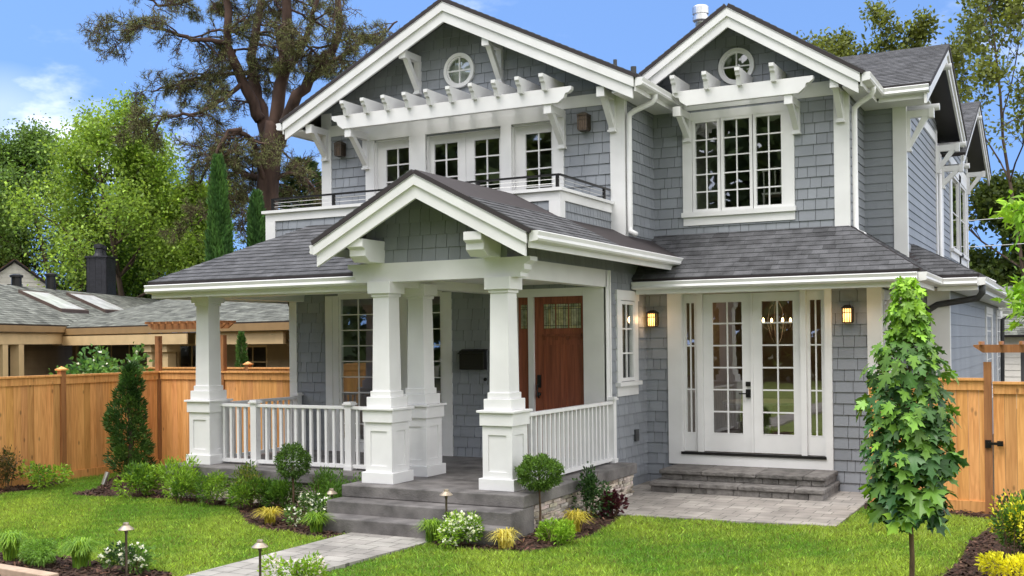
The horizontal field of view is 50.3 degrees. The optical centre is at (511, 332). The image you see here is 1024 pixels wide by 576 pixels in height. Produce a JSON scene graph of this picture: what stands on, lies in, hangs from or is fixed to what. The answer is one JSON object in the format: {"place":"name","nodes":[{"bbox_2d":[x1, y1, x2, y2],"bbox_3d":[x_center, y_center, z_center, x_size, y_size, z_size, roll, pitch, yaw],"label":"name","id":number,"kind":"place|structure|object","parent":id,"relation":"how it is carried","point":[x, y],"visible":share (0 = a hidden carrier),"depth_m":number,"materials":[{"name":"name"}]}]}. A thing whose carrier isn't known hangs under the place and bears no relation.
{"place":"outdoors","nodes":[
{"label":"outdoors","id":0,"kind":"place"},
{"bbox_2d":[186,532,426,575],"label":"path","id":1,"kind":"structure","parent":0,"point":[344,550],"depth_m":11.67,"materials":[{"name":"stone"}]},
{"bbox_2d":[0,467,992,575],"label":"lawn","id":2,"kind":"structure","parent":0,"point":[595,546],"depth_m":11.68,"materials":[{"name":"green plant"}]},
{"bbox_2d":[0,481,64,493],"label":"planting bed","id":3,"kind":"object","parent":2,"relation":"on","point":[32,487],"visible":0.12,"depth_m":17.36,"materials":[{"name":"brown soil"}]},
{"bbox_2d":[0,445,24,489],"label":"shrub","id":4,"kind":"object","parent":3,"relation":"on","point":[6,463],"visible":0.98,"depth_m":17.17,"materials":[{"name":"brown plant"}]},
{"bbox_2d":[14,459,73,488],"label":"shrub","id":5,"kind":"object","parent":3,"relation":"on","point":[35,476],"visible":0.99,"depth_m":17.29,"materials":[{"name":"green plant"}]},
{"bbox_2d":[0,366,158,488],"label":"cedar fence","id":6,"kind":"object","parent":2,"relation":"on","point":[51,420],"visible":0.67,"depth_m":18.43,"materials":[{"name":"brown wood"}]},
{"bbox_2d":[0,552,171,575],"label":"planting bed","id":7,"kind":"object","parent":2,"relation":"on","point":[86,571],"visible":0.17,"depth_m":11.04,"materials":[{"name":"brown soil"}]},
{"bbox_2d":[0,530,31,560],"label":"grass tuft","id":8,"kind":"object","parent":7,"relation":"on","point":[10,542],"visible":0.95,"depth_m":11.52,"materials":[{"name":"green plant"}]},
{"bbox_2d":[0,564,58,575],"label":"timber edging","id":9,"kind":"object","parent":7,"relation":"on","point":[8,570],"visible":1,"depth_m":10.58,"materials":[{"name":"beige wood"}]},
{"bbox_2d":[16,538,58,566],"bbox_3d":[-4.877,2.283,11.244,0.405,0.334,0.680,0,-1,-38],"label":"dwarf conifer","id":10,"kind":"object","parent":7,"relation":"on","point":[38,552],"visible":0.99,"depth_m":11.17,"materials":[{"name":"green plant"}]},
{"bbox_2d":[52,536,105,568],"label":"grass tuft","id":11,"kind":"object","parent":7,"relation":"on","point":[79,549],"visible":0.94,"depth_m":11.06,"materials":[{"name":"green plant"}]},
{"bbox_2d":[118,522,133,575],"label":"path light","id":12,"kind":"object","parent":7,"relation":"on","point":[126,527],"visible":1,"depth_m":10.51,"materials":[{"name":"brown metal"}]},
{"bbox_2d":[97,540,158,575],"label":"flowering shrub","id":13,"kind":"object","parent":7,"relation":"on","point":[139,555],"visible":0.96,"depth_m":10.74,"materials":[{"name":"green plant"}]},
{"bbox_2d":[145,320,235,463],"bbox_3d":[-5.913,1.175,20.063,1.900,2.762,0.520,-1,-1,27],"label":"arbor","id":14,"kind":"object","parent":2,"relation":"on","point":[166,325],"visible":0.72,"depth_m":20.27,"materials":[{"name":"brown wood"}]},
{"bbox_2d":[72,474,342,538],"bbox_3d":[-4.402,2.463,16.055,7.944,0.050,2.253,-1,-1,43],"label":"planting bed","id":15,"kind":"object","parent":2,"relation":"on","point":[261,523],"visible":0.22,"depth_m":14.87,"materials":[{"name":"brown soil"}]},
{"bbox_2d":[101,360,157,476],"bbox_3d":[-6.388,1.530,18.295,0.969,2.175,0.903,-1,-1,27],"label":"cypress","id":16,"kind":"object","parent":15,"relation":"on","point":[130,382],"visible":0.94,"depth_m":18.17,"materials":[{"name":"green plant"}]},
{"bbox_2d":[110,460,162,497],"bbox_3d":[-5.572,2.195,16.230,0.596,0.620,0.781,-1,-1,27],"label":"shrub","id":17,"kind":"object","parent":15,"relation":"on","point":[142,473],"visible":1,"depth_m":16.18,"materials":[{"name":"green plant"}]},
{"bbox_2d":[150,458,179,488],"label":"shrub","id":18,"kind":"object","parent":15,"relation":"on","point":[155,471],"visible":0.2,"depth_m":16.34,"materials":[{"name":"green plant"}]},
{"bbox_2d":[161,469,194,502],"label":"shrub","id":19,"kind":"object","parent":15,"relation":"on","point":[182,485],"visible":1,"depth_m":15.51,"materials":[{"name":"green plant"}]},
{"bbox_2d":[158,452,201,497],"bbox_3d":[-4.844,2.103,15.958,0.552,0.720,0.751,0,-1,-42],"label":"shrub","id":20,"kind":"object","parent":15,"relation":"on","point":[192,471],"visible":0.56,"depth_m":15.90,"materials":[{"name":"green plant"}]},
{"bbox_2d":[192,470,230,505],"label":"shrub","id":21,"kind":"object","parent":15,"relation":"on","point":[216,479],"visible":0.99,"depth_m":15.24,"materials":[{"name":"green plant"}]},
{"bbox_2d":[227,460,262,506],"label":"shrub","id":22,"kind":"object","parent":15,"relation":"on","point":[244,470],"visible":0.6,"depth_m":15.00,"materials":[{"name":"green plant"}]},
{"bbox_2d":[225,475,273,509],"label":"shrub","id":23,"kind":"object","parent":15,"relation":"on","point":[246,489],"visible":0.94,"depth_m":14.79,"materials":[{"name":"green plant"}]},
{"bbox_2d":[250,506,283,523],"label":"grass tuft","id":24,"kind":"object","parent":15,"relation":"on","point":[269,515],"visible":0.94,"depth_m":13.65,"materials":[{"name":"yellow plant"}]},
{"bbox_2d":[259,475,303,508],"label":"shrub","id":25,"kind":"object","parent":15,"relation":"on","point":[280,490],"visible":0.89,"depth_m":14.70,"materials":[{"name":"green plant"}]},
{"bbox_2d":[273,440,312,511],"bbox_3d":[-2.914,1.934,14.488,0.530,0.991,0.529,-1,-1,27],"label":"topiary","id":26,"kind":"object","parent":15,"relation":"on","point":[302,456],"visible":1,"depth_m":14.41,"materials":[{"name":"green plant"}]},
{"bbox_2d":[282,492,331,527],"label":"flowering shrub","id":27,"kind":"object","parent":15,"relation":"on","point":[316,507],"visible":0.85,"depth_m":13.50,"materials":[{"name":"white plant"}]},
{"bbox_2d":[297,511,336,532],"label":"grass tuft","id":28,"kind":"object","parent":15,"relation":"on","point":[316,521],"visible":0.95,"depth_m":12.96,"materials":[{"name":"green plant"}]},
{"bbox_2d":[302,464,346,512],"bbox_3d":[-2.529,2.090,14.509,0.686,0.674,0.592,0,-1,-25],"label":"shrub","id":29,"kind":"object","parent":15,"relation":"on","point":[319,480],"visible":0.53,"depth_m":14.47,"materials":[{"name":"green plant"}]},
{"bbox_2d":[315,472,361,499],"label":"shrub","id":30,"kind":"object","parent":15,"relation":"on","point":[338,484],"visible":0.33,"depth_m":14.02,"materials":[{"name":"green plant"}]},
{"bbox_2d":[159,371,289,465],"bbox_3d":[-5.064,1.594,19.613,3.350,1.800,0.115,-1,-1,27],"label":"cedar fence","id":31,"kind":"object","parent":2,"relation":"on","point":[177,387],"visible":0.33,"depth_m":20.05,"materials":[{"name":"brown wood"}]},
{"bbox_2d":[252,539,267,575],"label":"path light","id":32,"kind":"object","parent":2,"relation":"on","point":[260,544],"visible":1,"depth_m":9.89,"materials":[{"name":"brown metal"}]},
{"bbox_2d":[435,514,624,552],"bbox_3d":[0.453,2.385,12.891,1.336,0.050,2.929,-1,-1,45],"label":"planting bed","id":33,"kind":"object","parent":2,"relation":"on","point":[547,544],"visible":0.18,"depth_m":12.36,"materials":[{"name":"brown soil"}]},
{"bbox_2d":[416,517,444,542],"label":"grass tuft","id":34,"kind":"object","parent":33,"relation":"on","point":[430,527],"visible":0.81,"depth_m":12.24,"materials":[{"name":"green plant"}]},
{"bbox_2d":[440,489,452,532],"bbox_3d":[-0.734,2.085,12.213,0.152,0.665,0.152,-1,-1,27],"label":"path light","id":35,"kind":"object","parent":33,"relation":"on","point":[446,493],"visible":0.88,"depth_m":12.20,"materials":[{"name":"brown metal"}]},
{"bbox_2d":[433,509,484,548],"bbox_3d":[-0.582,2.165,12.058,0.691,0.443,0.533,0,0,-24],"label":"flowering shrub","id":36,"kind":"object","parent":33,"relation":"on","point":[451,526],"visible":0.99,"depth_m":11.94,"materials":[{"name":"green plant"}]},
{"bbox_2d":[486,527,522,548],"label":"grass tuft","id":37,"kind":"object","parent":33,"relation":"on","point":[504,538],"visible":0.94,"depth_m":11.83,"materials":[{"name":"yellow plant"}]},
{"bbox_2d":[514,453,564,520],"bbox_3d":[0.330,1.892,12.829,0.629,0.978,0.626,-1,-1,27],"label":"topiary","id":38,"kind":"object","parent":33,"relation":"on","point":[526,468],"visible":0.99,"depth_m":12.70,"materials":[{"name":"green plant"}]},
{"bbox_2d":[534,517,577,545],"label":"shrub","id":39,"kind":"object","parent":33,"relation":"on","point":[561,530],"visible":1,"depth_m":12.05,"materials":[{"name":"green plant"}]},
{"bbox_2d":[554,508,595,531],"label":"grass tuft","id":40,"kind":"object","parent":33,"relation":"on","point":[572,515],"visible":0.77,"depth_m":12.79,"materials":[{"name":"yellow plant"}]},
{"bbox_2d":[571,461,614,518],"bbox_3d":[0.999,2.003,13.839,0.550,0.759,0.426,-1,-1,27],"label":"holly","id":41,"kind":"object","parent":33,"relation":"on","point":[590,490],"visible":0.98,"depth_m":13.78,"materials":[{"name":"green plant"}]},
{"bbox_2d":[593,489,629,517],"bbox_3d":[1.276,2.188,13.931,0.457,0.396,0.402,-1,-1,27],"label":"heuchera","id":42,"kind":"object","parent":33,"relation":"on","point":[617,501],"visible":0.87,"depth_m":13.89,"materials":[{"name":"purple plant"}]},
{"bbox_2d":[854,276,969,575],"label":"maple sapling","id":43,"kind":"object","parent":2,"relation":"on","point":[923,433],"visible":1,"depth_m":9.13,"materials":[{"name":"green plant"}]},
{"bbox_2d":[864,506,1023,575],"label":"planting bed","id":44,"kind":"object","parent":2,"relation":"on","point":[970,554],"visible":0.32,"depth_m":11.49,"materials":[{"name":"brown soil"}]},
{"bbox_2d":[0,472,1022,575],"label":"mulch","id":45,"kind":"object","parent":44,"relation":"on","point":[526,546],"visible":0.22,"depth_m":12.26,"materials":[{"name":"brown soil"}]},
{"bbox_2d":[868,378,984,513],"bbox_3d":[5.400,1.453,14.239,1.420,1.725,0.115,-1,-1,27],"label":"cedar fence","id":46,"kind":"object","parent":44,"relation":"on","point":[968,395],"visible":0.38,"depth_m":13.99,"materials":[{"name":"brown wood"}]},
{"bbox_2d":[974,550,1023,575],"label":"shrub","id":47,"kind":"object","parent":44,"relation":"on","point":[1012,561],"visible":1,"depth_m":10.02,"materials":[{"name":"yellow plant"}]},
{"bbox_2d":[986,488,1023,558],"bbox_3d":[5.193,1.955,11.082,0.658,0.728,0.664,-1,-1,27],"label":"shrub","id":48,"kind":"object","parent":44,"relation":"on","point":[1006,511],"visible":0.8,"depth_m":11.01,"materials":[{"name":"green plant"}]},
{"bbox_2d":[973,341,1023,513],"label":"arbor","id":49,"kind":"object","parent":2,"relation":"on","point":[981,346],"visible":0.93,"depth_m":13.85,"materials":[{"name":"brown wood"}]},
{"bbox_2d":[985,381,1023,510],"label":"cedar gate","id":50,"kind":"structure","parent":49,"relation":"attached to","point":[1008,426],"depth_m":13.78,"materials":[{"name":"brown wood"}]},
{"bbox_2d":[989,190,1023,331],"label":"locust tree","id":51,"kind":"object","parent":2,"relation":"on","point":[1016,214],"visible":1,"depth_m":11.87,"materials":[{"name":"green plant"}]},
{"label":"planting bed","id":52,"kind":"structure","parent":2,"relation":"on","visible":0},
{"bbox_2d":[257,550,329,575],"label":"flowering shrub","id":53,"kind":"object","parent":52,"relation":"on","point":[309,567],"visible":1,"depth_m":10.08,"materials":[{"name":"green plant"}]},
{"bbox_2d":[0,0,1023,332],"label":"sky","id":54,"kind":"structure","parent":0,"point":[44,63],"materials":[{"name":"blue"}]},
{"bbox_2d":[587,481,868,527],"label":"patio","id":55,"kind":"structure","parent":0,"point":[834,509],"depth_m":14.47,"materials":[{"name":"stone"}]},
{"bbox_2d":[649,464,839,500],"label":"stone steps","id":56,"kind":"structure","parent":55,"relation":"on","point":[788,483],"depth_m":15.72,"materials":[{"name":"grey stone"}]},
{"bbox_2d":[979,434,1017,498],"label":"ground","id":57,"kind":"structure","parent":0,"point":[993,465],"depth_m":19.68,"materials":[{"name":"soil"}]},
{"bbox_2d":[0,155,56,284],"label":"broadleaf tree","id":58,"kind":"object","parent":57,"relation":"on","point":[7,258],"visible":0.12,"depth_m":49.62,"materials":[{"name":"green plant"}]},
{"bbox_2d":[0,259,56,289],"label":"cottage","id":59,"kind":"structure","parent":57,"relation":"on","point":[13,266],"depth_m":45.02,"materials":[{"name":"beige paint"}]},
{"bbox_2d":[0,113,142,294],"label":"broadleaf tree","id":60,"kind":"object","parent":57,"relation":"on","point":[14,166],"visible":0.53,"depth_m":49.36,"materials":[{"name":"green plant"}]},
{"bbox_2d":[48,342,153,374],"bbox_3d":[-8.515,1.417,22.407,1.658,2.472,2.477,-1,-1,27],"label":"rhododendron","id":61,"kind":"object","parent":57,"relation":"on","point":[96,367],"visible":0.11,"depth_m":22.45,"materials":[{"name":"green plant"}]},
{"bbox_2d":[45,181,171,332],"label":"broadleaf tree","id":62,"kind":"object","parent":57,"relation":"on","point":[65,288],"visible":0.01,"depth_m":51.55,"materials":[{"name":"green plant"}]},
{"bbox_2d":[56,173,172,333],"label":"broadleaf tree","id":63,"kind":"object","parent":57,"relation":"on","point":[135,276],"visible":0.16,"depth_m":48.44,"materials":[{"name":"green plant"}]},
{"bbox_2d":[0,82,245,333],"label":"maple tree","id":64,"kind":"object","parent":57,"relation":"on","point":[137,168],"visible":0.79,"depth_m":44.37,"materials":[{"name":"green plant"}]},
{"bbox_2d":[0,244,289,376],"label":"neighbour house","id":65,"kind":"structure","parent":57,"relation":"on","point":[43,330],"depth_m":30.55,"materials":[{"name":"grey"}]},
{"bbox_2d":[177,344,195,366],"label":"window","id":66,"kind":"structure","parent":65,"relation":"in","point":[179,353],"depth_m":29.53,"materials":[{"name":"black glass"}]},
{"bbox_2d":[239,345,267,366],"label":"window","id":67,"kind":"structure","parent":65,"relation":"in","point":[252,346],"depth_m":27.63,"materials":[{"name":"beige paint"}]},
{"bbox_2d":[126,159,245,276],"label":"maple tree","id":68,"kind":"object","parent":57,"relation":"on","point":[158,247],"visible":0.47,"depth_m":44.10,"materials":[{"name":"green plant"}]},
{"bbox_2d":[119,362,289,371],"bbox_3d":[-5.598,1.581,22.265,6.700,1.980,0.150,-1,-1,27],"label":"cedar fence","id":69,"kind":"object","parent":57,"relation":"on","point":[248,366],"visible":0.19,"depth_m":22.16,"materials":[{"name":"brown wood"}]},
{"bbox_2d":[202,152,234,261],"bbox_3d":[-9.645,-1.617,36.012,1.546,8.699,1.571,-1,-1,27],"label":"italian cypress","id":70,"kind":"object","parent":57,"relation":"on","point":[219,234],"visible":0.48,"depth_m":35.78,"materials":[{"name":"green plant"}]},
{"bbox_2d":[76,0,399,246],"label":"pine tree","id":71,"kind":"object","parent":57,"relation":"on","point":[265,151],"visible":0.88,"depth_m":41.10,"materials":[{"name":"green plant"}]},
{"bbox_2d":[234,331,248,366],"bbox_3d":[-5.924,1.262,23.999,0.553,2.657,0.544,-1,-1,27],"label":"arborvitae","id":72,"kind":"object","parent":57,"relation":"on","point":[241,346],"visible":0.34,"depth_m":23.95,"materials":[{"name":"green plant"}]},
{"bbox_2d":[245,188,265,330],"bbox_3d":[-8.607,-1.091,36.997,1.544,7.638,1.502,-1,-1,27],"label":"italian cypress","id":73,"kind":"object","parent":57,"relation":"on","point":[256,227],"visible":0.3,"depth_m":36.80,"materials":[{"name":"green plant"}]},
{"bbox_2d":[278,155,321,209],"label":"conifer","id":74,"kind":"object","parent":57,"relation":"on","point":[310,165],"visible":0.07,"depth_m":44.50,"materials":[{"name":"green plant"}]},
{"bbox_2d":[144,0,1020,546],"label":"house","id":75,"kind":"structure","parent":57,"relation":"on","point":[480,190],"depth_m":16.60,"materials":[{"name":"grey paint"}]},
{"bbox_2d":[334,141,345,156],"bbox_3d":[-2.973,-3.178,18.886,0.154,0.265,0.175,-1,-1,27],"label":"wall lantern","id":76,"kind":"object","parent":75,"relation":"attached to","point":[339,148],"depth_m":18.84,"materials":[{"name":"brown metal"}]},
{"bbox_2d":[338,296,372,442],"bbox_3d":[-2.504,0.602,17.872,0.765,2.390,0.072,-1,-1,27],"label":"window","id":77,"kind":"structure","parent":75,"relation":"in","point":[340,299],"depth_m":18.00,"materials":[{"name":"white paint"}]},
{"bbox_2d":[378,139,408,191],"bbox_3d":[-1.985,-2.328,18.562,0.680,1.859,0.049,-1,-1,27],"label":"window","id":78,"kind":"structure","parent":75,"relation":"in","point":[383,147],"depth_m":18.63,"materials":[{"name":"white paint"}]},
{"bbox_2d":[407,294,442,445],"bbox_3d":[-1.353,0.584,17.274,0.650,2.390,0.072,-1,-1,27],"label":"window","id":79,"kind":"structure","parent":75,"relation":"in","point":[440,328],"depth_m":17.12,"materials":[{"name":"white paint"}]},
{"bbox_2d":[430,133,465,181],"bbox_3d":[-1.050,-2.342,18.100,0.684,1.859,0.049,-1,-1,27],"label":"balcony door","id":80,"kind":"structure","parent":75,"relation":"in","point":[460,139],"depth_m":18.03,"materials":[{"name":"white paint"}]},
{"bbox_2d":[443,53,474,87],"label":"round window","id":81,"kind":"structure","parent":75,"relation":"in","point":[454,57],"depth_m":17.87,"materials":[{"name":"white paint"}]},
{"bbox_2d":[457,349,487,369],"bbox_3d":[-0.605,0.414,16.766,0.460,0.315,0.135,-1,-1,27],"label":"mailbox","id":82,"kind":"object","parent":75,"relation":"attached to","point":[472,359],"visible":1,"depth_m":16.71,"materials":[{"name":"black metal"}]},
{"bbox_2d":[466,129,500,190],"bbox_3d":[-0.435,-2.352,17.783,0.689,1.859,0.049,-1,-1,27],"label":"balcony door","id":83,"kind":"structure","parent":75,"relation":"in","point":[471,174],"depth_m":17.85,"materials":[{"name":"white paint"}]},
{"bbox_2d":[515,123,552,189],"bbox_3d":[0.369,-2.364,17.341,0.685,1.859,0.049,-1,-1,27],"label":"window","id":84,"kind":"structure","parent":75,"relation":"in","point":[521,169],"depth_m":17.41,"materials":[{"name":"white paint"}]},
{"bbox_2d":[534,296,583,457],"bbox_3d":[0.728,0.660,16.206,0.864,2.395,0.151,-1,-1,27],"label":"front door","id":85,"kind":"structure","parent":75,"relation":"in","point":[559,356],"depth_m":16.25,"materials":[{"name":"brown wood"}]},
{"bbox_2d":[577,112,590,131],"bbox_3d":[1.107,-3.240,16.764,0.169,0.285,0.182,-1,-1,27],"label":"wall lantern","id":86,"kind":"object","parent":75,"relation":"attached to","point":[584,119],"depth_m":16.71,"materials":[{"name":"brown metal"}]},
{"bbox_2d":[621,301,634,380],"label":"window","id":87,"kind":"structure","parent":75,"relation":"in","point":[631,328],"depth_m":16.76,"materials":[{"name":"white paint"}]},
{"bbox_2d":[646,310,658,326],"bbox_3d":[2.219,-0.218,17.179,0.154,0.265,0.175,-1,-1,27],"label":"wall lantern","id":88,"kind":"object","parent":75,"relation":"attached to","point":[652,318],"depth_m":17.12,"materials":[{"name":"black metal"}]},
{"bbox_2d":[692,4,708,26],"bbox_3d":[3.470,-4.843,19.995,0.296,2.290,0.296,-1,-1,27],"label":"roof vent","id":89,"kind":"object","parent":75,"relation":"on","point":[700,12],"visible":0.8,"depth_m":19.89,"materials":[{"name":"metal"}]},
{"bbox_2d":[692,118,720,211],"bbox_3d":[3.097,-2.648,17.319,0.452,1.469,0.072,-1,-1,27],"label":"window","id":90,"kind":"structure","parent":75,"relation":"in","point":[694,149],"depth_m":17.31,"materials":[{"name":"white paint"}]},
{"bbox_2d":[703,293,753,452],"bbox_3d":[3.316,0.617,16.742,0.775,2.433,0.120,-1,-1,27],"label":"french door","id":91,"kind":"structure","parent":75,"relation":"in","point":[722,442],"depth_m":16.75,"materials":[{"name":"white paint"}]},
{"bbox_2d":[718,48,754,84],"bbox_3d":[3.519,-4.166,17.085,0.570,0.570,0.080,-1,-1,27],"label":"round window","id":92,"kind":"structure","parent":75,"relation":"in","point":[729,53],"depth_m":17.08,"materials":[{"name":"white paint"}]},
{"bbox_2d":[720,114,753,209],"bbox_3d":[3.530,-2.655,17.094,0.502,1.469,0.072,-1,-1,27],"label":"window","id":93,"kind":"structure","parent":75,"relation":"in","point":[722,120],"depth_m":17.08,"materials":[{"name":"white paint"}]},
{"bbox_2d":[722,399,811,433],"bbox_3d":[4.414,1.542,18.871,1.520,0.718,1.520,-1,-1,27],"label":"dining table","id":94,"kind":"object","parent":75,"relation":"on","point":[768,404],"visible":0.45,"depth_m":18.81,"materials":[{"name":"brown wood"}]},
{"bbox_2d":[753,111,784,207],"bbox_3d":[3.977,-2.662,16.862,0.480,1.469,0.072,-1,-1,27],"label":"window","id":95,"kind":"structure","parent":75,"relation":"in","point":[755,174],"depth_m":16.85,"materials":[{"name":"white paint"}]},
{"bbox_2d":[762,167,781,204],"bbox_3d":[4.229,-2.177,17.320,0.440,0.859,0.459,-1,-1,27],"label":"chair","id":96,"kind":"object","parent":75,"relation":"on","point":[773,194],"visible":0.38,"depth_m":17.21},
{"bbox_2d":[752,291,801,454],"bbox_3d":[3.991,0.607,16.435,0.738,2.433,0.049,-1,-1,27],"label":"french door","id":97,"kind":"structure","parent":75,"relation":"in","point":[763,443],"depth_m":16.42,"materials":[{"name":"white paint"}]},
{"bbox_2d":[762,291,792,343],"bbox_3d":[4.590,-0.387,18.897,0.700,1.224,0.612,-1,-1,27],"label":"chandelier","id":98,"kind":"object","parent":75,"relation":"hanging from","point":[782,320],"visible":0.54,"depth_m":18.87,"materials":[{"name":"brown metal"}]},
{"bbox_2d":[841,305,853,322],"bbox_3d":[4.869,-0.269,15.804,0.154,0.265,0.175,-1,-1,27],"label":"wall lantern","id":99,"kind":"object","parent":75,"relation":"attached to","point":[847,313],"depth_m":15.75,"materials":[{"name":"black metal"}]},
{"bbox_2d":[952,176,959,251],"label":"window","id":100,"kind":"structure","parent":75,"relation":"in","point":[955,183],"depth_m":24.45,"materials":[{"name":"white paint"}]},
{"bbox_2d":[960,184,965,255],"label":"window","id":101,"kind":"structure","parent":75,"relation":"in","point":[963,200],"depth_m":26.03,"materials":[{"name":"white paint"}]},
{"bbox_2d":[796,0,986,219],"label":"birch tree","id":102,"kind":"object","parent":57,"relation":"on","point":[918,33],"visible":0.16,"depth_m":40.42,"materials":[{"name":"green plant"}]},
{"bbox_2d":[945,0,1023,282],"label":"birch tree","id":103,"kind":"object","parent":57,"relation":"on","point":[1010,13],"visible":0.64,"depth_m":38.94,"materials":[{"name":"green plant"}]},
{"bbox_2d":[968,161,1023,287],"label":"broadleaf tree","id":104,"kind":"object","parent":57,"relation":"on","point":[984,261],"visible":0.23,"depth_m":41.28,"materials":[{"name":"green plant"}]},
{"bbox_2d":[994,171,1023,285],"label":"broadleaf tree","id":105,"kind":"object","parent":57,"relation":"on","point":[1007,233],"visible":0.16,"depth_m":40.13,"materials":[{"name":"green plant"}]},
{"bbox_2d":[999,286,1023,400],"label":"garage","id":106,"kind":"structure","parent":57,"relation":"on","point":[1014,367],"depth_m":34.08,"materials":[{"name":"beige paint"}]},
{"bbox_2d":[1021,352,1023,381],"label":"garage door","id":107,"kind":"structure","parent":106,"relation":"in","point":[1022,354],"depth_m":34.07,"materials":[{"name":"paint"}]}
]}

